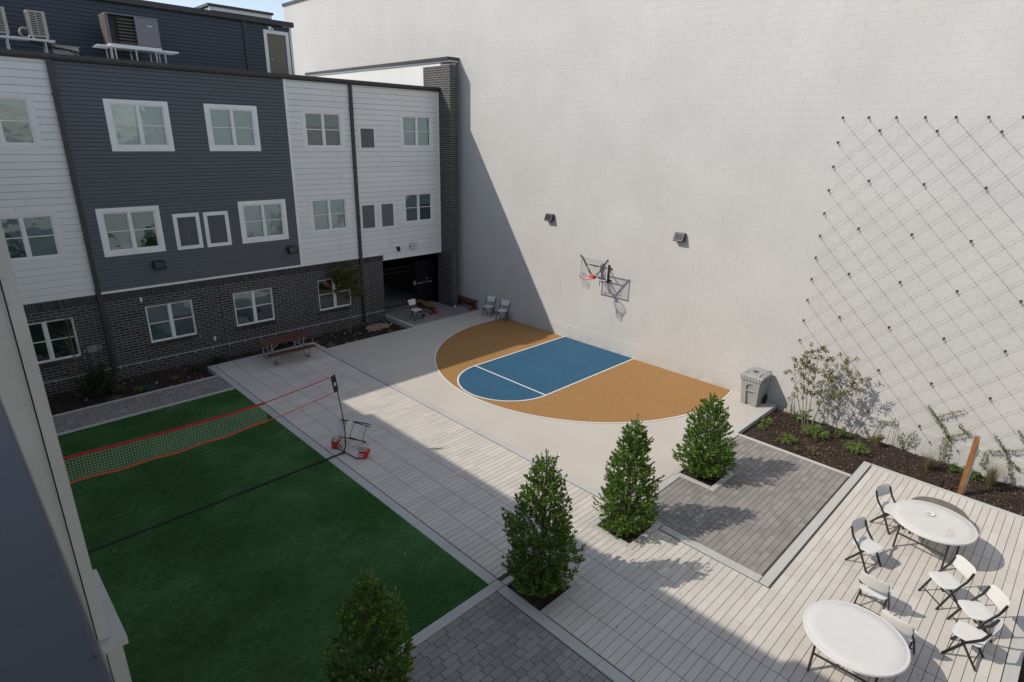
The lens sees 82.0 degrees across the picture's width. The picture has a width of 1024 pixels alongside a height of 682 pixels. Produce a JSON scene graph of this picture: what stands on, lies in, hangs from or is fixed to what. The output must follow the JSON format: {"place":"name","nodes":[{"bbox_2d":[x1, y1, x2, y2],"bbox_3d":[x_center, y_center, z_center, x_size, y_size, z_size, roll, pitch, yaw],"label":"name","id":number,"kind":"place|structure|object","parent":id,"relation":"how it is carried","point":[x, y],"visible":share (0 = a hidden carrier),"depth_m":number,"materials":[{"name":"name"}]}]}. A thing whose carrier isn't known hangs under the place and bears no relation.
{"place":"outdoors","nodes":[
{"label":"outdoors","id":0,"kind":"place"},
{"bbox_2d":[47,363,212,414],"bbox_3d":[-13.205,1.830,18.000,7.350,0.101,2.030,-17,26,-42],"label":"planting bed","id":1,"kind":"object","parent":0,"point":[182,372],"visible":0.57,"depth_m":18.98,"materials":[{"name":"brown soil"}]},
{"bbox_2d":[51,305,93,395],"bbox_3d":[-13.373,0.329,17.909,0.657,2.902,1.125,3,19,6],"label":"bare tree","id":2,"kind":"object","parent":1,"relation":"on","point":[73,355],"visible":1,"depth_m":17.76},
{"bbox_2d":[70,360,119,396],"bbox_3d":[-12.785,1.151,18.075,1.263,1.170,1.198,6,20,13],"label":"evergreen shrub","id":3,"kind":"object","parent":1,"relation":"on","point":[100,384],"visible":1,"depth_m":18.01,"materials":[{"name":"green plant"}]},
{"bbox_2d":[52,376,231,432],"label":"path pavers","id":4,"kind":"object","parent":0,"point":[175,394],"visible":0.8,"depth_m":17.51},
{"bbox_2d":[146,0,292,20],"label":"sky","id":5,"kind":"structure","parent":0,"point":[275,7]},
{"bbox_2d":[201,341,305,370],"bbox_3d":[-9.546,0.529,22.135,3.950,0.091,1.030,-17,26,-42],"label":"planting bed","id":6,"kind":"object","parent":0,"point":[233,358],"visible":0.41,"depth_m":22.19,"materials":[{"name":"brown soil"}]},
{"bbox_2d":[47,321,1023,677],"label":"bark chips","id":7,"kind":"object","parent":6,"relation":"on","point":[829,451],"visible":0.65,"depth_m":16.08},
{"bbox_2d":[57,389,487,681],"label":"turf","id":8,"kind":"structure","parent":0,"point":[141,613],"depth_m":11.58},
{"bbox_2d":[63,374,358,552],"bbox_3d":[-6.844,2.642,12.256,7.528,2.214,0.974,-17,26,-42],"label":"lawn net","id":9,"kind":"object","parent":8,"relation":"on","point":[334,383],"visible":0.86,"depth_m":12.15,"materials":[{"name":"red fabric"}]},
{"bbox_2d":[304,320,406,347],"bbox_3d":[-6.364,-0.221,24.468,4.060,0.107,2.030,-17,26,-42],"label":"planting bed","id":10,"kind":"object","parent":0,"point":[343,338],"visible":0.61,"depth_m":24.49,"materials":[{"name":"brown soil"}]},
{"bbox_2d":[327,262,364,332],"bbox_3d":[-6.643,-1.662,24.079,1.597,2.995,1.324,-17,26,-42],"label":"young tree","id":11,"kind":"object","parent":10,"relation":"on","point":[348,278],"visible":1,"depth_m":23.75,"materials":[{"name":"green plant"}]},
{"bbox_2d":[366,323,389,330],"bbox_3d":[-5.748,-0.606,25.264,1.132,0.160,0.699,-17,26,-42],"label":"stone pile","id":12,"kind":"object","parent":10,"relation":"on","point":[377,327],"visible":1,"depth_m":25.18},
{"bbox_2d":[384,285,431,310],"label":"passage floor","id":13,"kind":"structure","parent":0,"point":[395,295],"depth_m":29.50,"materials":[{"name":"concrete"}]},
{"bbox_2d":[385,301,478,324],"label":"entrance pavers","id":14,"kind":"object","parent":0,"point":[405,313],"visible":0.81,"depth_m":27.07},
{"bbox_2d":[407,299,423,320],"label":"folding chair","id":15,"kind":"object","parent":14,"relation":"on","point":[412,301],"visible":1,"depth_m":26.05,"materials":[{"name":"white plastic"}]},
{"bbox_2d":[416,299,437,314],"bbox_3d":[-3.955,-1.566,27.196,0.372,0.430,1.350,-17,26,-42],"label":"wooden bench","id":16,"kind":"object","parent":14,"relation":"on","point":[422,306],"visible":0.94,"depth_m":27.01,"materials":[{"name":"brown wood"}]},
{"bbox_2d":[458,295,477,309],"bbox_3d":[-2.205,-1.829,28.062,0.397,0.430,1.400,-17,26,-42],"label":"wooden bench","id":17,"kind":"object","parent":14,"relation":"on","point":[472,301],"visible":0.86,"depth_m":27.84,"materials":[{"name":"brown wood"}]},
{"bbox_2d":[385,592,611,681],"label":"pavers","id":18,"kind":"object","parent":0,"point":[447,643],"visible":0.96,"depth_m":9.38,"materials":[{"name":"stone"}]},
{"bbox_2d":[54,349,1023,681],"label":"joint sand","id":19,"kind":"structure","parent":0,"point":[502,577],"depth_m":11.28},
{"bbox_2d":[0,220,131,681],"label":"corner pier","id":20,"kind":"structure","parent":19,"relation":"on","point":[23,397],"depth_m":5.24,"materials":[{"name":"beige paint"}]},
{"bbox_2d":[368,580,504,671],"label":"turf end kerb","id":21,"kind":"structure","parent":19,"relation":"on","point":[432,629],"depth_m":10.12,"materials":[{"name":"concrete"}]},
{"bbox_2d":[501,564,580,615],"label":"pit kerb","id":22,"kind":"structure","parent":19,"relation":"on","point":[573,587],"depth_m":10.63,"materials":[{"name":"concrete"}]},
{"bbox_2d":[507,581,568,610],"bbox_3d":[0.485,4.540,10.814,0.850,0.042,0.850,-17,26,-42],"label":"tree pit","id":23,"kind":"object","parent":22,"relation":"in","point":[556,594],"visible":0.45,"depth_m":10.58,"materials":[{"name":"brown soil"}]},
{"bbox_2d":[501,448,585,598],"bbox_3d":[0.497,3.179,10.386,1.584,2.894,1.658,-17,26,-42],"label":"holly tree","id":24,"kind":"object","parent":23,"relation":"on","point":[534,572],"visible":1,"depth_m":10.17,"materials":[{"name":"green plant"}]},
{"bbox_2d":[588,512,660,549],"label":"pit kerb","id":25,"kind":"structure","parent":19,"relation":"on","point":[636,541],"depth_m":12.26,"materials":[{"name":"concrete"}]},
{"bbox_2d":[606,516,650,542],"bbox_3d":[2.398,3.975,12.559,0.850,0.038,0.840,-17,26,-42],"label":"tree pit","id":26,"kind":"object","parent":25,"relation":"in","point":[628,539],"visible":0.31,"depth_m":12.35,"materials":[{"name":"brown soil"}]},
{"bbox_2d":[591,412,664,536],"bbox_3d":[2.450,2.711,12.098,1.558,2.717,1.466,-17,26,-42],"label":"holly tree","id":27,"kind":"object","parent":26,"relation":"on","point":[619,504],"visible":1,"depth_m":11.97,"materials":[{"name":"green plant"}]},
{"bbox_2d":[672,461,734,491],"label":"pit kerb","id":28,"kind":"structure","parent":19,"relation":"on","point":[713,488],"depth_m":14.32,"materials":[{"name":"concrete"}]},
{"bbox_2d":[682,470,721,485],"bbox_3d":[4.745,3.317,14.606,0.850,0.040,0.850,-17,26,-42],"label":"tree pit","id":29,"kind":"object","parent":28,"relation":"in","point":[703,479],"visible":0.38,"depth_m":14.41,"materials":[{"name":"brown soil"}]},
{"bbox_2d":[672,392,738,479],"bbox_3d":[4.738,2.280,14.256,1.610,2.235,1.558,-17,26,-42],"label":"holly tree","id":30,"kind":"object","parent":29,"relation":"on","point":[708,465],"visible":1,"depth_m":14.07,"materials":[{"name":"green plant"}]},
{"bbox_2d":[632,432,859,586],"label":"square kerb","id":31,"kind":"structure","parent":19,"relation":"on","point":[785,558],"depth_m":12.32,"materials":[{"name":"concrete"}]},
{"bbox_2d":[326,310,769,501],"bbox_3d":[0.589,1.265,20.504,7.939,0.300,13.730,-17,26,-42],"label":"court surface","id":32,"kind":"object","parent":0,"point":[403,358],"visible":0.43,"depth_m":17.29,"materials":[{"name":"concrete"}]},
{"bbox_2d":[482,296,495,316],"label":"folding chair","id":33,"kind":"object","parent":32,"relation":"on","point":[491,298],"visible":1,"depth_m":26.81,"materials":[{"name":"white plastic"}]},
{"bbox_2d":[459,337,632,400],"bbox_3d":[1.017,0.960,20.941,6.605,0.009,3.400,-17,26,-42],"label":"court blue key","id":34,"kind":"object","parent":32,"relation":"on","point":[551,366],"visible":1,"depth_m":20.75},
{"bbox_2d":[436,318,730,421],"bbox_3d":[1.110,1.026,20.763,6.690,0.005,11.000,-17,26,-42],"label":"court ochre area","id":35,"kind":"object","parent":32,"relation":"on","point":[628,391],"visible":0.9,"depth_m":19.56,"materials":[{"name":"paint"}]},
{"bbox_2d":[495,299,509,321],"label":"folding chair","id":36,"kind":"object","parent":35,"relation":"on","point":[505,302],"visible":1,"depth_m":26.21,"materials":[{"name":"white plastic"}]},
{"bbox_2d":[434,318,732,422],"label":"court lines","id":37,"kind":"object","parent":35,"relation":"on","point":[530,388],"visible":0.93,"depth_m":19.27,"materials":[{"name":"paint"}]},
{"bbox_2d":[740,366,771,406],"bbox_3d":[7.587,1.439,18.405,0.863,1.054,0.690,-17,26,-42],"label":"wheeled bin","id":38,"kind":"object","parent":32,"relation":"on","point":[754,382],"visible":1,"depth_m":18.20,"materials":[{"name":"grey plastic"}]},
{"bbox_2d":[217,347,943,681],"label":"walkway tiles","id":39,"kind":"object","parent":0,"point":[416,448],"visible":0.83,"depth_m":11.77,"materials":[{"name":"concrete"}]},
{"bbox_2d":[253,331,316,364],"bbox_3d":[-8.186,0.240,21.248,1.720,0.763,1.432,-17,26,-42],"label":"picnic table","id":40,"kind":"object","parent":39,"relation":"on","point":[293,337],"visible":1,"depth_m":21.04,"materials":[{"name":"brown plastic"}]},
{"bbox_2d":[331,433,340,448],"bbox_3d":[-4.582,2.609,15.327,0.207,0.335,0.283,10,21,23],"label":"ball bag","id":41,"kind":"object","parent":39,"relation":"on","point":[336,438],"visible":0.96,"depth_m":15.26,"materials":[{"name":"red plastic"}]},
{"bbox_2d":[334,419,370,442],"bbox_3d":[-4.192,2.337,15.431,0.858,0.489,0.561,16,-17,-11],"label":"folding chair","id":42,"kind":"object","parent":39,"relation":"on","point":[351,428],"visible":0.93,"depth_m":15.48,"materials":[{"name":"white plastic"}]},
{"bbox_2d":[357,444,370,458],"bbox_3d":[-3.739,2.792,14.859,0.337,0.335,0.207,3,19,5],"label":"ball bag","id":43,"kind":"object","parent":39,"relation":"on","point":[364,450],"visible":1,"depth_m":14.79,"materials":[{"name":"red plastic"}]},
{"bbox_2d":[803,600,910,681],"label":"round table","id":44,"kind":"object","parent":39,"relation":"on","point":[857,638],"visible":1,"depth_m":8.88,"materials":[{"name":"white plastic"}]},
{"bbox_2d":[640,436,848,575],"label":"square pavers","id":45,"kind":"object","parent":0,"point":[725,519],"visible":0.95,"depth_m":13.37,"materials":[{"name":"stone"}]},
{"bbox_2d":[742,409,900,474],"bbox_3d":[8.558,2.849,16.458,2.710,0.088,3.440,-17,26,-42],"label":"planting bed","id":46,"kind":"object","parent":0,"point":[757,432],"visible":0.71,"depth_m":16.36,"materials":[{"name":"brown soil"}]},
{"bbox_2d":[802,423,830,439],"bbox_3d":[8.598,2.543,16.686,0.798,0.419,0.784,7,20,15],"label":"ground plant","id":47,"kind":"object","parent":46,"relation":"on","point":[816,431],"visible":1,"depth_m":16.71,"materials":[{"name":"green plant"}]},
{"bbox_2d":[783,342,871,431],"bbox_3d":[8.741,1.408,16.545,0.953,2.708,2.171,-17,26,-42],"label":"multi stem shrub","id":48,"kind":"object","parent":46,"relation":"on","point":[829,380],"visible":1,"depth_m":16.50,"materials":[{"name":"green plant"}]},
{"bbox_2d":[834,426,852,437],"bbox_3d":[9.370,2.605,16.642,0.435,0.363,0.478,-17,26,-42],"label":"ground plant","id":49,"kind":"object","parent":46,"relation":"on","point":[843,434],"visible":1,"depth_m":16.66,"materials":[{"name":"green plant"}]},
{"bbox_2d":[842,440,870,454],"bbox_3d":[9.341,2.855,15.949,0.675,0.348,0.730,-17,26,-42],"label":"ground plant","id":50,"kind":"object","parent":46,"relation":"on","point":[857,446],"visible":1,"depth_m":15.89,"materials":[{"name":"green plant"}]},
{"bbox_2d":[770,467,1023,681],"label":"patio tiles","id":51,"kind":"object","parent":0,"point":[928,560],"visible":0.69,"depth_m":11.37,"materials":[{"name":"concrete"}]},
{"bbox_2d":[845,517,882,573],"bbox_3d":[6.887,3.969,11.463,0.489,0.858,0.561,-9,22,-27],"label":"folding chair","id":52,"kind":"object","parent":51,"relation":"on","point":[867,544],"visible":0.99,"depth_m":11.46,"materials":[{"name":"white plastic"}]},
{"bbox_2d":[853,571,891,615],"bbox_3d":[6.342,4.364,10.296,0.561,0.858,0.489,-15,25,-39],"label":"folding chair","id":53,"kind":"object","parent":51,"relation":"on","point":[877,588],"visible":0.97,"depth_m":10.14,"materials":[{"name":"white plastic"}]},
{"bbox_2d":[869,483,903,534],"bbox_3d":[8.090,3.591,12.622,0.489,0.858,0.561,-7,21,-23],"label":"folding chair","id":54,"kind":"object","parent":51,"relation":"on","point":[882,490],"visible":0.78,"depth_m":12.67,"materials":[{"name":"white plastic"}]},
{"bbox_2d":[880,610,917,653],"bbox_3d":[6.195,4.659,9.443,0.561,0.858,0.489,-13,24,-35],"label":"folding chair","id":55,"kind":"object","parent":51,"relation":"on","point":[908,632],"visible":0.71,"depth_m":9.21,"materials":[{"name":"white plastic"}]},
{"bbox_2d":[891,500,977,568],"bbox_3d":[8.389,3.921,11.841,1.440,0.744,1.440,-12,23,-34],"label":"round table","id":56,"kind":"object","parent":51,"relation":"on","point":[947,527],"visible":0.98,"depth_m":11.65,"materials":[{"name":"white plastic"}]},
{"bbox_2d":[918,555,975,609],"bbox_3d":[7.803,4.309,10.550,0.561,0.858,0.489,1,19,-1],"label":"folding chair","id":57,"kind":"object","parent":51,"relation":"on","point":[942,579],"visible":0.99,"depth_m":10.50,"materials":[{"name":"white plastic"}]},
{"bbox_2d":[941,619,1003,671],"bbox_3d":[7.340,4.707,9.381,0.489,0.858,0.561,-14,24,-37],"label":"folding chair","id":58,"kind":"object","parent":51,"relation":"on","point":[978,637],"visible":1,"depth_m":9.35,"materials":[{"name":"white plastic"}]},
{"bbox_2d":[946,585,1009,642],"bbox_3d":[7.828,4.545,9.878,0.561,0.858,0.489,3,19,6],"label":"folding chair","id":59,"kind":"object","parent":51,"relation":"on","point":[980,612],"visible":0.92,"depth_m":9.82,"materials":[{"name":"white plastic"}]},
{"bbox_2d":[911,496,968,520],"bbox_3d":[9.244,3.822,12.799,1.060,0.331,1.060,-17,26,-42],"label":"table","id":60,"kind":"object","parent":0,"point":[948,505],"visible":0.22,"depth_m":12.99,"materials":[{"name":"grey plastic"}]},
{"bbox_2d":[886,450,1023,516],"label":"planting bed","id":61,"kind":"object","parent":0,"point":[978,483],"visible":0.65,"depth_m":14.64,"materials":[{"name":"brown soil"}]},
{"bbox_2d":[915,448,943,470],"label":"ornamental grass","id":62,"kind":"object","parent":61,"relation":"on","point":[929,463],"depth_m":15.13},
{"bbox_2d":[927,405,970,463],"bbox_3d":[11.278,2.437,15.319,0.206,1.678,1.067,-17,26,-42],"label":"climbing vine","id":63,"kind":"object","parent":61,"relation":"on","point":[948,437],"visible":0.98,"depth_m":15.31,"materials":[{"name":"green plant"}]},
{"bbox_2d":[957,435,979,495],"bbox_3d":[10.855,2.960,13.939,0.230,1.580,0.160,-17,26,-42],"label":"wooden post","id":64,"kind":"object","parent":61,"relation":"on","point":[974,453],"visible":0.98,"depth_m":13.87,"materials":[{"name":"brown wood"}]},
{"bbox_2d":[960,466,982,480],"bbox_3d":[11.653,3.369,14.966,0.483,0.304,0.517,-17,26,-42],"label":"ground plant","id":65,"kind":"object","parent":61,"relation":"on","point":[974,474],"visible":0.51,"depth_m":14.86,"materials":[{"name":"green plant"}]},
{"bbox_2d":[979,458,1007,486],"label":"ornamental grass","id":66,"kind":"object","parent":61,"relation":"on","point":[989,479],"depth_m":14.43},
{"bbox_2d":[978,430,1023,486],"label":"climbing vine","id":67,"kind":"object","parent":61,"relation":"on","point":[1007,458],"visible":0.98,"depth_m":14.51,"materials":[{"name":"green plant"}]},
{"label":"ground","id":68,"kind":"structure","parent":0,"visible":0},
{"bbox_2d":[52,375,234,435],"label":"path kerb","id":69,"kind":"structure","parent":68,"relation":"on","point":[126,416],"depth_m":17.44,"materials":[{"name":"concrete"}]},
{"bbox_2d":[0,49,458,395],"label":"apartment building","id":70,"kind":"structure","parent":68,"relation":"on","point":[218,191],"depth_m":20.24,"materials":[{"name":"grey"}]},
{"bbox_2d":[0,92,43,149],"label":"window","id":71,"kind":"structure","parent":70,"relation":"in","point":[22,103],"depth_m":16.23,"materials":[{"name":"glass"}]},
{"bbox_2d":[0,35,55,52],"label":"roof stand","id":72,"kind":"object","parent":70,"relation":"on","point":[6,38],"visible":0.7,"depth_m":16.41,"materials":[{"name":"metal"}]},
{"bbox_2d":[0,6,9,35],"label":"split condenser","id":73,"kind":"object","parent":72,"relation":"on","point":[4,29],"visible":0.97,"depth_m":15.97,"materials":[{"name":"beige metal"}]},
{"bbox_2d":[24,9,49,39],"bbox_3d":[-13.379,-8.884,16.569,0.424,0.710,0.336,-17,26,-42],"label":"split condenser","id":74,"kind":"object","parent":72,"relation":"on","point":[36,23],"visible":0.98,"depth_m":16.45,"materials":[{"name":"beige metal"}]},
{"bbox_2d":[0,210,66,264],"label":"window","id":75,"kind":"structure","parent":70,"relation":"in","point":[28,257],"depth_m":17.07,"materials":[{"name":"white plastic"}]},
{"bbox_2d":[28,317,81,363],"bbox_3d":[-14.150,0.008,17.954,1.460,1.280,0.074,-17,26,-42],"label":"window","id":76,"kind":"structure","parent":70,"relation":"in","point":[44,326],"depth_m":18.03,"materials":[{"name":"white plastic"}]},
{"bbox_2d":[30,41,84,55],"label":"roof cables","id":77,"kind":"object","parent":70,"relation":"on","point":[58,48],"visible":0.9,"depth_m":16.97,"materials":[{"name":"black rubber"}]},
{"bbox_2d":[51,44,79,55],"bbox_3d":[-13.178,-8.515,17.405,0.640,0.370,0.290,-17,26,-42],"label":"duct cover","id":78,"kind":"object","parent":70,"relation":"on","point":[57,51],"visible":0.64,"depth_m":17.27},
{"bbox_2d":[83,345,101,372],"bbox_3d":[-13.349,0.764,18.904,0.500,1.300,0.088,-17,26,-42],"label":"outlet box","id":79,"kind":"object","parent":70,"relation":"attached to","point":[92,348],"visible":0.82,"depth_m":18.71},
{"bbox_2d":[95,205,165,256],"bbox_3d":[-12.116,-3.514,18.743,1.730,1.483,0.123,-17,26,-42],"label":"window","id":80,"kind":"structure","parent":70,"relation":"in","point":[127,212],"depth_m":18.70,"materials":[{"name":"glass"}]},
{"bbox_2d":[92,43,178,62],"bbox_3d":[-11.758,-8.928,18.452,2.200,0.520,0.850,-17,26,-42],"label":"roof stand","id":81,"kind":"object","parent":70,"relation":"on","point":[111,47],"visible":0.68,"depth_m":18.16,"materials":[{"name":"metal"}]},
{"bbox_2d":[98,12,161,48],"bbox_3d":[-11.824,-9.584,18.249,1.420,0.830,0.800,-17,26,-42],"label":"packaged unit","id":82,"kind":"object","parent":81,"relation":"on","point":[123,29],"visible":0.93,"depth_m":18.01,"materials":[{"name":"black metal"}]},
{"bbox_2d":[102,99,174,150],"bbox_3d":[-11.516,-6.650,18.205,1.730,1.483,0.123,-17,26,-42],"label":"window","id":83,"kind":"structure","parent":70,"relation":"in","point":[157,141],"depth_m":18.19,"materials":[{"name":"white plastic"}]},
{"bbox_2d":[0,0,294,74],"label":"rooftop storey","id":84,"kind":"object","parent":70,"relation":"on","point":[202,37],"visible":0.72,"depth_m":20.09,"materials":[{"name":"blue"}]},
{"bbox_2d":[194,3,273,18],"bbox_3d":[-12.428,-13.612,25.346,2.620,0.820,4.200,-17,26,-42],"label":"storey","id":85,"kind":"object","parent":84,"relation":"on","point":[235,10],"visible":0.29,"depth_m":23.74,"materials":[{"name":"white"}]},
{"bbox_2d":[267,33,288,73],"bbox_3d":[-8.933,-10.842,22.503,0.728,1.579,0.083,-17,26,-42],"label":"door","id":86,"kind":"structure","parent":84,"relation":"in","point":[277,50],"depth_m":22.48,"materials":[{"name":"metal"}]},
{"bbox_2d":[152,260,166,269],"bbox_3d":[-11.627,-2.506,19.404,0.342,0.256,0.211,-17,26,-42],"label":"wall floodlight","id":87,"kind":"object","parent":70,"relation":"attached to","point":[159,264],"depth_m":19.35,"materials":[{"name":"black metal"}]},
{"bbox_2d":[145,300,196,342],"bbox_3d":[-11.735,-0.704,20.269,1.460,1.280,0.111,-17,26,-42],"label":"window","id":88,"kind":"structure","parent":70,"relation":"in","point":[170,320],"depth_m":20.19,"materials":[{"name":"white plastic"}]},
{"bbox_2d":[203,103,260,150],"bbox_3d":[-9.527,-7.260,20.080,1.730,1.483,0.123,-17,26,-42],"label":"window","id":89,"kind":"structure","parent":70,"relation":"in","point":[250,141],"depth_m":20.07,"materials":[{"name":"glass"}]},
{"bbox_2d":[233,287,274,326],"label":"window","id":90,"kind":"structure","parent":70,"relation":"in","point":[251,294],"depth_m":22.11,"materials":[{"name":"white plastic"}]},
{"bbox_2d":[237,199,288,243],"bbox_3d":[-9.113,-4.407,21.585,1.730,1.483,0.123,-17,26,-42],"label":"window","id":91,"kind":"structure","parent":70,"relation":"in","point":[283,234],"depth_m":21.58,"materials":[{"name":"glass"}]},
{"bbox_2d":[300,108,345,150],"bbox_3d":[-7.162,-7.995,22.306,1.720,1.473,0.123,-17,26,-42],"label":"window","id":92,"kind":"structure","parent":70,"relation":"in","point":[319,114],"depth_m":22.26,"materials":[{"name":"glass"}]},
{"bbox_2d":[308,195,350,235],"bbox_3d":[-7.245,-5.009,23.336,1.720,1.474,0.123,-17,26,-42],"label":"window","id":93,"kind":"structure","parent":70,"relation":"in","point":[332,228],"depth_m":23.34,"materials":[{"name":"glass"}]},
{"bbox_2d":[317,276,350,310],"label":"window","id":94,"kind":"structure","parent":70,"relation":"in","point":[333,286],"depth_m":24.40,"materials":[{"name":"white plastic"}]},
{"bbox_2d":[383,259,432,308],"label":"picket gate","id":95,"kind":"structure","parent":70,"relation":"attached to","point":[422,282],"depth_m":28.02,"materials":[{"name":"black metal"}]},
{"bbox_2d":[399,112,432,149],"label":"window","id":96,"kind":"structure","parent":70,"relation":"in","point":[406,144],"depth_m":25.19,"materials":[{"name":"glass"}]},
{"bbox_2d":[402,190,434,225],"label":"window","id":97,"kind":"structure","parent":70,"relation":"in","point":[420,194],"depth_m":26.16,"materials":[{"name":"white plastic"}]},
{"bbox_2d":[207,343,310,371],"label":"walkway end kerb","id":98,"kind":"structure","parent":68,"relation":"on","point":[242,359],"depth_m":21.28,"materials":[{"name":"concrete"}]},
{"bbox_2d":[210,367,632,681],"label":"turf kerb","id":99,"kind":"structure","parent":68,"relation":"on","point":[595,660],"depth_m":11.56,"materials":[{"name":"concrete"}]},
{"bbox_2d":[385,310,479,327],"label":"entrance kerb","id":100,"kind":"structure","parent":68,"relation":"on","point":[398,322],"depth_m":25.99,"materials":[{"name":"concrete"}]},
{"bbox_2d":[310,342,607,501],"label":"court kerb","id":101,"kind":"structure","parent":68,"relation":"on","point":[571,479],"depth_m":16.91,"materials":[{"name":"concrete"}]},
{"bbox_2d":[282,0,1023,487],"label":"block wall","id":102,"kind":"structure","parent":68,"relation":"on","point":[628,138],"depth_m":17.54,"materials":[{"name":"concrete"}]},
{"bbox_2d":[579,255,611,288],"bbox_3d":[3.078,-2.532,21.662,1.282,1.131,1.158,0,19,-5],"label":"basketball hoop","id":103,"kind":"object","parent":102,"relation":"attached to","point":[601,278],"visible":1,"depth_m":21.57,"materials":[{"name":"white metal"}]},
{"bbox_2d":[673,232,685,241],"bbox_3d":[5.543,-3.441,19.483,0.222,0.270,0.360,-17,26,-42],"label":"wall floodlight","id":104,"kind":"object","parent":102,"relation":"attached to","point":[679,237],"depth_m":19.42,"materials":[{"name":"grey metal"}]},
{"bbox_2d":[788,115,1023,471],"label":"cable trellis","id":105,"kind":"object","parent":102,"relation":"attached to","point":[970,241],"visible":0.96,"depth_m":14.97,"materials":[{"name":"grey metal"}]},
{"bbox_2d":[733,403,776,433],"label":"court end kerb","id":106,"kind":"structure","parent":68,"relation":"on","point":[766,411],"depth_m":17.56,"materials":[{"name":"concrete"}]},
{"bbox_2d":[853,461,1023,681],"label":"patio kerb","id":107,"kind":"structure","parent":68,"relation":"on","point":[1012,669],"depth_m":10.09,"materials":[{"name":"concrete"}]},
{"bbox_3d":[-7.587,3.413,-0.864,10.780,10.200,35.830,-17,26,-42],"label":"residence wing","id":108,"kind":"object","parent":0,"visible":0},
{"bbox_2d":[0,398,113,681],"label":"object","id":109,"kind":"structure","parent":108,"relation":"attached to","point":[47,633],"depth_m":0.40,"materials":[{"name":"paint"}]},
{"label":"tree pit","id":110,"kind":"structure","parent":0,"visible":0},
{"bbox_2d":[320,561,416,681],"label":"holly tree","id":111,"kind":"object","parent":110,"relation":"on","point":[375,604],"visible":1,"depth_m":7.57,"materials":[{"name":"green plant"}]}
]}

